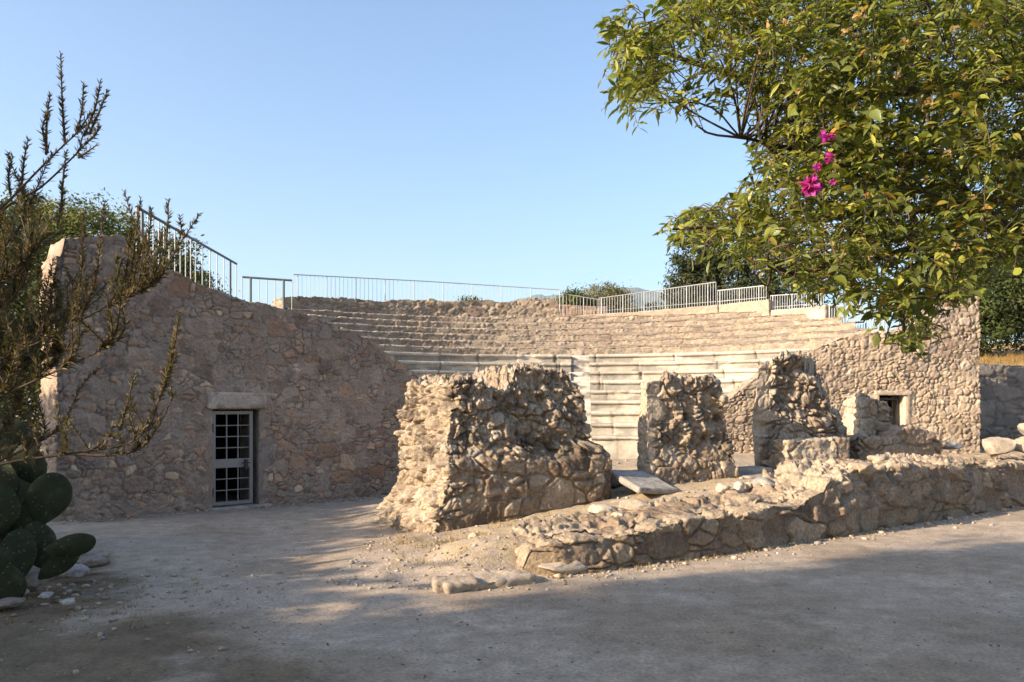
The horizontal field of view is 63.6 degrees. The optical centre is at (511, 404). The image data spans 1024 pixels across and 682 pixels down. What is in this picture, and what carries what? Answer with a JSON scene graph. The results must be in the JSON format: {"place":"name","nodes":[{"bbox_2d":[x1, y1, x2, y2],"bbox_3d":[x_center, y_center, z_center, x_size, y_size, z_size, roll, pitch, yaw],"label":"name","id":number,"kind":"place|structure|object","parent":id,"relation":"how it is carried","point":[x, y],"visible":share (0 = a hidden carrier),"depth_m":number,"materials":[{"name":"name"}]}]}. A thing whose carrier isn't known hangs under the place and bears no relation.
{"place":"outdoors","nodes":[
{"label":"outdoors","id":0,"kind":"place"},
{"bbox_2d":[2,487,1016,680],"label":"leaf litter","id":1,"kind":"object","parent":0,"point":[419,615],"visible":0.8,"depth_m":6.89,"materials":[{"name":"brown plant"}]},
{"bbox_2d":[0,343,1023,681],"bbox_3d":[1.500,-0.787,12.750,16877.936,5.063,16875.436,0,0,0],"label":"ground","id":2,"kind":"structure","parent":0,"point":[740,621],"depth_m":6.86,"materials":[{"name":"beige soil"}]},
{"bbox_2d":[0,597,24,608],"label":"rubble stone","id":3,"kind":"object","parent":2,"relation":"on","point":[8,602],"visible":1,"depth_m":6.76,"materials":[{"name":"grey stone"}]},
{"bbox_2d":[0,334,42,452],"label":"shrub","id":4,"kind":"object","parent":2,"relation":"on","point":[27,396],"visible":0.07,"depth_m":20.99,"materials":[{"name":"green plant"}]},
{"bbox_2d":[0,361,48,465],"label":"shrub","id":5,"kind":"object","parent":2,"relation":"on","point":[47,451],"visible":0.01,"depth_m":9.27,"materials":[{"name":"green plant"}]},
{"bbox_2d":[25,565,55,591],"bbox_3d":[-4.316,1.542,7.346,0.456,0.249,0.394,0,0,0],"label":"rubble stone","id":6,"kind":"object","parent":2,"relation":"on","point":[35,583],"visible":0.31,"depth_m":7.24,"materials":[{"name":"stone"}]},
{"bbox_2d":[0,188,86,458],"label":"broadleaf tree","id":7,"kind":"object","parent":2,"relation":"on","point":[17,303],"visible":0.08,"depth_m":24.01,"materials":[{"name":"green plant"}]},
{"bbox_2d":[38,592,53,599],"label":"rubble stone","id":8,"kind":"object","parent":2,"relation":"on","point":[45,595],"visible":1,"depth_m":6.96,"materials":[{"name":"grey stone"}]},
{"bbox_2d":[0,411,95,598],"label":"prickly pear","id":9,"kind":"object","parent":2,"relation":"on","point":[35,497],"visible":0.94,"depth_m":7.21,"materials":[{"name":"green plant"}]},
{"bbox_2d":[59,597,74,605],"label":"rubble stone","id":10,"kind":"object","parent":2,"relation":"on","point":[69,601],"visible":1,"depth_m":6.75,"materials":[{"name":"grey stone"}]},
{"bbox_2d":[60,564,89,577],"bbox_3d":[-4.179,1.583,7.899,0.274,0.131,0.218,0,0,0],"label":"rubble stone","id":11,"kind":"object","parent":2,"relation":"on","point":[77,570],"visible":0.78,"depth_m":7.83,"materials":[{"name":"grey stone"}]},
{"bbox_2d":[76,555,110,567],"bbox_3d":[-4.216,1.575,8.285,0.353,0.125,0.236,0,0,-24],"label":"rubble stone","id":12,"kind":"object","parent":2,"relation":"on","point":[93,561],"visible":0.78,"depth_m":8.22,"materials":[{"name":"grey stone"}]},
{"bbox_2d":[0,50,202,465],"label":"rosemary bush","id":13,"kind":"object","parent":2,"relation":"on","point":[24,353],"visible":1,"depth_m":2.28,"materials":[{"name":"green plant"}]},
{"bbox_2d":[96,552,109,557],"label":"rubble stone","id":14,"kind":"object","parent":2,"relation":"on","point":[105,554],"visible":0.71,"depth_m":8.58,"materials":[{"name":"grey stone"}]},
{"bbox_2d":[0,177,239,367],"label":"broadleaf tree","id":15,"kind":"object","parent":2,"relation":"on","point":[73,216],"visible":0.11,"depth_m":30.48,"materials":[{"name":"green plant"}]},
{"bbox_2d":[3,577,247,646],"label":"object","id":16,"kind":"structure","parent":2,"relation":"on","point":[12,621],"depth_m":6.94,"materials":[{"name":"grey gravel"}]},
{"bbox_2d":[39,234,418,521],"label":"rubble wall","id":17,"kind":"structure","parent":2,"relation":"on","point":[271,405],"depth_m":13.52,"materials":[{"name":"stone"}]},
{"bbox_2d":[212,411,252,505],"bbox_3d":[-4.652,0.876,13.743,0.705,1.553,0.090,0,0,-42],"label":"door","id":18,"kind":"structure","parent":17,"relation":"in","point":[247,463],"depth_m":13.79,"materials":[{"name":"grey paint"}]},
{"bbox_2d":[218,290,249,302],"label":"terrace","id":19,"kind":"structure","parent":2,"relation":"on","point":[221,291],"depth_m":22.23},
{"bbox_2d":[135,205,236,296],"bbox_3d":[-7.965,-3.628,20.878,0.179,1.176,6.878,0,0,-1],"label":"railing","id":20,"kind":"object","parent":19,"relation":"on","point":[143,211],"visible":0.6,"depth_m":20.47,"materials":[{"name":"grey metal"}]},
{"bbox_2d":[242,276,291,309],"bbox_3d":[-7.735,-3.501,26.100,1.544,1.123,0.079,0,0,-8],"label":"railing","id":21,"kind":"object","parent":19,"relation":"on","point":[250,278],"visible":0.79,"depth_m":26.10,"materials":[{"name":"grey metal"}]},
{"bbox_2d":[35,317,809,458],"bbox_3d":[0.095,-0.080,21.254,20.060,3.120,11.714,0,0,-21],"label":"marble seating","id":22,"kind":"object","parent":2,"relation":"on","point":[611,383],"visible":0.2,"depth_m":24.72,"materials":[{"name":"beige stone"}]},
{"bbox_2d":[285,308,876,356],"bbox_3d":[1.398,-2.476,26.841,18.738,1.828,8.944,0,0,0],"label":"rubble seating","id":23,"kind":"object","parent":22,"relation":"on","point":[682,333],"visible":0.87,"depth_m":27.84,"materials":[{"name":"beige stone"}]},
{"bbox_2d":[272,296,559,317],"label":"ruined wall","id":24,"kind":"structure","parent":23,"relation":"on","point":[535,307],"depth_m":30.67,"materials":[{"name":"beige stone"}]},
{"bbox_2d":[578,305,718,315],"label":"parapet","id":25,"kind":"structure","parent":23,"relation":"on","point":[702,309],"depth_m":30.51,"materials":[{"name":"beige concrete"}]},
{"bbox_2d":[599,282,715,313],"bbox_3d":[5.412,-3.970,30.930,4.351,1.101,0.199,0,0,17],"label":"railing","id":26,"kind":"object","parent":25,"relation":"on","point":[657,306],"visible":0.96,"depth_m":30.91,"materials":[{"name":"metal"}]},
{"bbox_2d":[719,299,778,315],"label":"parapet","id":27,"kind":"structure","parent":23,"relation":"on","point":[764,307],"depth_m":28.91,"materials":[{"name":"beige concrete"}]},
{"bbox_2d":[717,285,766,304],"bbox_3d":[8.179,-3.888,29.415,0.079,0.604,1.970,0,0,-43],"label":"railing","id":28,"kind":"object","parent":27,"relation":"on","point":[739,299],"visible":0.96,"depth_m":29.35,"materials":[{"name":"metal"}]},
{"bbox_2d":[771,305,837,318],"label":"parapet","id":29,"kind":"structure","parent":23,"relation":"on","point":[816,312],"depth_m":26.86,"materials":[{"name":"beige concrete"}]},
{"bbox_2d":[770,292,823,309],"bbox_3d":[9.528,-3.472,27.661,0.080,0.654,2.172,0,0,-32],"label":"railing","id":30,"kind":"object","parent":29,"relation":"on","point":[792,305],"visible":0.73,"depth_m":27.83,"materials":[{"name":"metal"}]},
{"bbox_2d":[293,274,559,311],"bbox_3d":[-3.091,-4.232,31.503,10.188,1.123,0.880,0,0,-17],"label":"railing","id":31,"kind":"object","parent":2,"relation":"on","point":[414,287],"visible":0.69,"depth_m":31.63,"materials":[{"name":"metal"}]},
{"bbox_2d":[432,575,478,592],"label":"paving slab","id":32,"kind":"structure","parent":2,"relation":"on","point":[437,585],"depth_m":7.62,"materials":[{"name":"stone"}]},
{"bbox_2d":[458,294,486,301],"bbox_3d":[-1.742,-3.706,34.527,1.947,1.860,1.445,0,0,0],"label":"shrub","id":33,"kind":"object","parent":2,"relation":"on","point":[466,299],"visible":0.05,"depth_m":34.28,"materials":[{"name":"green plant"}]},
{"bbox_2d":[468,532,478,536],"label":"rubble stone","id":34,"kind":"object","parent":2,"relation":"on","point":[472,535],"visible":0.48,"depth_m":9.87,"materials":[{"name":"beige stone"}]},
{"bbox_2d":[430,569,536,593],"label":"paving slab","id":35,"kind":"structure","parent":2,"relation":"on","point":[488,579],"depth_m":7.83,"materials":[{"name":"stone"}]},
{"bbox_2d":[375,362,612,532],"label":"ruined pier","id":36,"kind":"structure","parent":2,"relation":"on","point":[505,443],"depth_m":11.17,"materials":[{"name":"beige stone"}]},
{"bbox_2d":[538,560,588,574],"bbox_3d":[0.526,1.643,8.372,0.541,0.178,0.252,0,0,-28],"label":"rubble stone","id":37,"kind":"object","parent":2,"relation":"on","point":[575,567],"visible":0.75,"depth_m":8.29,"materials":[{"name":"beige stone"}]},
{"bbox_2d":[547,286,594,305],"bbox_3d":[2.792,-4.280,40.009,2.630,2.984,2.423,0,0,0],"label":"shrub","id":38,"kind":"object","parent":2,"relation":"on","point":[579,300],"visible":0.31,"depth_m":39.52,"materials":[{"name":"green plant"}]},
{"bbox_2d":[560,293,599,314],"bbox_3d":[2.704,-4.003,32.736,1.632,0.905,0.057,0,0,5],"label":"railing","id":39,"kind":"object","parent":2,"relation":"on","point":[563,309],"visible":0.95,"depth_m":32.74,"materials":[{"name":"metal"}]},
{"bbox_2d":[558,304,607,315],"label":"wall","id":40,"kind":"structure","parent":2,"relation":"on","point":[577,309],"depth_m":33.06,"materials":[{"name":"beige stone"}]},
{"bbox_2d":[588,504,617,513],"bbox_3d":[1.110,1.303,10.098,0.388,0.183,0.282,0,0,-23],"label":"rubble stone","id":41,"kind":"object","parent":2,"relation":"on","point":[594,508],"visible":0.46,"depth_m":10.02,"materials":[{"name":"beige stone"}]},
{"bbox_2d":[567,279,643,312],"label":"olive shrub","id":42,"kind":"object","parent":2,"relation":"on","point":[610,289],"visible":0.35,"depth_m":40.59,"materials":[{"name":"green plant"}]},
{"bbox_2d":[610,477,623,485],"bbox_3d":[1.859,1.139,12.750,1.015,0.156,0.570,0,0,-23],"label":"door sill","id":43,"kind":"structure","parent":2,"relation":"on","point":[614,482],"depth_m":12.32,"materials":[{"name":"stone"}]},
{"bbox_2d":[611,470,677,494],"bbox_3d":[1.839,1.090,11.739,0.692,0.106,0.856,5,12,-28],"label":"fallen slab","id":44,"kind":"object","parent":2,"relation":"on","point":[639,481],"depth_m":11.57,"materials":[{"name":"stone"}]},
{"bbox_2d":[382,504,912,579],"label":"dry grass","id":45,"kind":"structure","parent":2,"relation":"on","point":[481,533],"depth_m":9.45,"materials":[{"name":"beige plant"}]},
{"bbox_2d":[638,293,683,310],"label":"shrub","id":46,"kind":"object","parent":2,"relation":"on","point":[668,301],"visible":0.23,"depth_m":41.28,"materials":[{"name":"green plant"}]},
{"bbox_2d":[637,370,739,484],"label":"ruined pier","id":47,"kind":"structure","parent":2,"relation":"on","point":[683,435],"depth_m":12.41,"materials":[{"name":"beige stone"}]},
{"bbox_2d":[658,217,758,308],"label":"pine tree","id":48,"kind":"object","parent":2,"relation":"on","point":[698,274],"visible":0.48,"depth_m":42.15,"materials":[{"name":"green plant"}]},
{"bbox_2d":[715,483,730,491],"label":"rubble stone","id":49,"kind":"object","parent":2,"relation":"on","point":[720,487],"visible":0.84,"depth_m":11.10,"materials":[{"name":"beige stone"}]},
{"bbox_2d":[733,481,744,491],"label":"rubble stone","id":50,"kind":"object","parent":2,"relation":"on","point":[739,485],"visible":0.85,"depth_m":11.14,"materials":[{"name":"beige stone"}]},
{"bbox_2d":[738,465,771,473],"bbox_3d":[3.724,1.080,13.152,0.726,0.199,0.460,0,0,-20],"label":"stone step","id":51,"kind":"object","parent":2,"relation":"on","point":[750,469],"visible":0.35,"depth_m":12.97,"materials":[{"name":"grey stone"}]},
{"bbox_2d":[740,473,773,478],"bbox_3d":[3.861,1.151,12.718,0.856,0.179,0.497,0,0,-21],"label":"stone step","id":52,"kind":"object","parent":2,"relation":"on","point":[753,476],"visible":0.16,"depth_m":12.56,"materials":[{"name":"beige stone"}]},
{"bbox_2d":[506,452,1023,574],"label":"wall","id":53,"kind":"structure","parent":2,"relation":"on","point":[804,500],"depth_m":10.52,"materials":[{"name":"beige stone"}]},
{"bbox_2d":[611,511,626,516],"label":"rubble stone","id":54,"kind":"object","parent":53,"relation":"on","point":[619,513],"visible":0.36,"depth_m":9.63,"materials":[{"name":"beige stone"}]},
{"bbox_2d":[619,498,647,510],"bbox_3d":[1.511,1.241,10.099,0.423,0.196,0.365,0,0,0],"label":"rubble stone","id":55,"kind":"object","parent":53,"relation":"on","point":[636,504],"visible":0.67,"depth_m":9.98,"materials":[{"name":"beige stone"}]},
{"bbox_2d":[725,490,741,493],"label":"rubble stone","id":56,"kind":"object","parent":53,"relation":"on","point":[734,491],"visible":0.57,"depth_m":10.73,"materials":[{"name":"beige stone"}]},
{"bbox_2d":[745,482,751,488],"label":"rubble stone","id":57,"kind":"object","parent":53,"relation":"on","point":[748,485],"visible":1,"depth_m":11.22,"materials":[{"name":"beige stone"}]},
{"bbox_2d":[751,477,774,487],"bbox_3d":[3.450,1.079,11.277,0.397,0.189,0.317,0,0,0],"label":"rubble stone","id":58,"kind":"object","parent":53,"relation":"on","point":[762,481],"visible":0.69,"depth_m":11.21,"materials":[{"name":"beige stone"}]},
{"bbox_2d":[835,481,852,493],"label":"rubble stone","id":59,"kind":"object","parent":53,"relation":"on","point":[844,485],"visible":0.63,"depth_m":10.87,"materials":[{"name":"beige stone"}]},
{"bbox_2d":[854,462,875,473],"bbox_3d":[4.797,0.862,11.265,0.315,0.164,0.382,0,0,0],"label":"rubble stone","id":60,"kind":"object","parent":53,"relation":"on","point":[865,468],"visible":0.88,"depth_m":11.14,"materials":[{"name":"beige stone"}]},
{"bbox_2d":[867,455,890,463],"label":"rubble stone","id":61,"kind":"object","parent":53,"relation":"on","point":[877,459],"visible":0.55,"depth_m":12.17,"materials":[{"name":"beige stone"}]},
{"bbox_2d":[982,437,1015,456],"bbox_3d":[8.579,0.744,14.610,0.479,0.362,0.399,0,0,-8],"label":"ashlar block","id":62,"kind":"object","parent":53,"relation":"on","point":[994,446],"depth_m":14.48,"materials":[{"name":"stone"}]},
{"bbox_2d":[1014,436,1023,452],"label":"ashlar block","id":63,"kind":"object","parent":53,"relation":"on","point":[1019,444],"depth_m":14.63,"materials":[{"name":"stone"}]},
{"bbox_2d":[1017,423,1023,434],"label":"ashlar block","id":64,"kind":"object","parent":63,"relation":"on","point":[1020,426],"depth_m":14.80,"materials":[{"name":"stone"}]},
{"bbox_2d":[726,212,842,308],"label":"pine tree","id":65,"kind":"object","parent":2,"relation":"on","point":[776,290],"visible":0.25,"depth_m":41.34,"materials":[{"name":"green plant"}]},
{"bbox_2d":[752,347,846,466],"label":"ruined pier","id":66,"kind":"structure","parent":2,"relation":"on","point":[792,401],"depth_m":13.82,"materials":[{"name":"beige stone"}]},
{"bbox_2d":[767,436,849,471],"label":"plinth block","id":67,"kind":"structure","parent":2,"relation":"on","point":[814,448],"depth_m":13.28,"materials":[{"name":"beige stone"}]},
{"bbox_2d":[594,0,1023,356],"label":"broadleaf tree","id":68,"kind":"object","parent":2,"relation":"on","point":[981,16],"visible":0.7,"depth_m":3.47,"materials":[{"name":"green plant"}]},
{"bbox_2d":[597,0,1023,362],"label":"bougainvillea","id":69,"kind":"object","parent":68,"relation":"attached to","point":[966,169],"visible":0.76,"depth_m":3.27,"materials":[{"name":"green plant"}]},
{"bbox_2d":[723,296,981,453],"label":"rubble wall","id":70,"kind":"structure","parent":2,"relation":"on","point":[938,394],"depth_m":18.56,"materials":[{"name":"stone"}]},
{"bbox_2d":[842,393,892,436],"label":"ruined pier","id":71,"kind":"structure","parent":2,"relation":"on","point":[864,413],"depth_m":15.24,"materials":[{"name":"beige stone"}]},
{"bbox_2d":[846,424,946,460],"bbox_3d":[6.957,0.870,15.132,2.041,1.061,0.668,0,0,-22],"label":"ruined footing","id":72,"kind":"object","parent":2,"relation":"on","point":[905,439],"visible":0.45,"depth_m":14.92,"materials":[{"name":"beige stone"}]},
{"bbox_2d":[943,442,963,449],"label":"rubble stone","id":73,"kind":"object","parent":2,"relation":"on","point":[952,445],"visible":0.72,"depth_m":16.03,"materials":[{"name":"grey stone"}]},
{"bbox_2d":[915,253,1023,356],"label":"evergreen shrub","id":74,"kind":"object","parent":2,"relation":"on","point":[994,310],"visible":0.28,"depth_m":24.79,"materials":[{"name":"green plant"}]},
{"bbox_2d":[967,233,1023,353],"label":"evergreen shrub","id":75,"kind":"object","parent":2,"relation":"on","point":[1017,337],"visible":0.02,"depth_m":26.11,"materials":[{"name":"green plant"}]},
{"bbox_2d":[979,363,1023,446],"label":"retaining wall","id":76,"kind":"structure","parent":2,"relation":"on","point":[1001,387],"depth_m":20.78,"materials":[{"name":"grey stone"}]},
{"bbox_2d":[979,352,1023,364],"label":"dry grass","id":77,"kind":"structure","parent":2,"relation":"on","point":[1011,359],"depth_m":22.78,"materials":[{"name":"yellow plant"}]},
{"bbox_2d":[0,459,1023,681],"bbox_3d":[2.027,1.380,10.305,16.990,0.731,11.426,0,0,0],"label":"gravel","id":78,"kind":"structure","parent":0,"point":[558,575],"depth_m":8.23,"materials":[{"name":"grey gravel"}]},
{"bbox_2d":[0,0,1023,403],"label":"sky","id":79,"kind":"structure","parent":0,"point":[455,141],"materials":[{"name":"blue"}]},
{"bbox_2d":[510,287,679,310],"bbox_3d":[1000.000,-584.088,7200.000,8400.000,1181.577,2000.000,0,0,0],"label":"hills","id":80,"kind":"structure","parent":0,"point":[635,290],"depth_m":7834.98,"materials":[{"name":"green plant"}]},
{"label":"parapet","id":81,"kind":"object","parent":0,"visible":0},
{"bbox_2d":[826,304,884,330],"bbox_3d":[10.583,-2.671,25.489,0.088,1.171,2.320,0,0,-23],"label":"railing","id":82,"kind":"object","parent":81,"relation":"on","point":[855,317],"visible":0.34,"depth_m":25.30,"materials":[{"name":"metal"}]}
]}

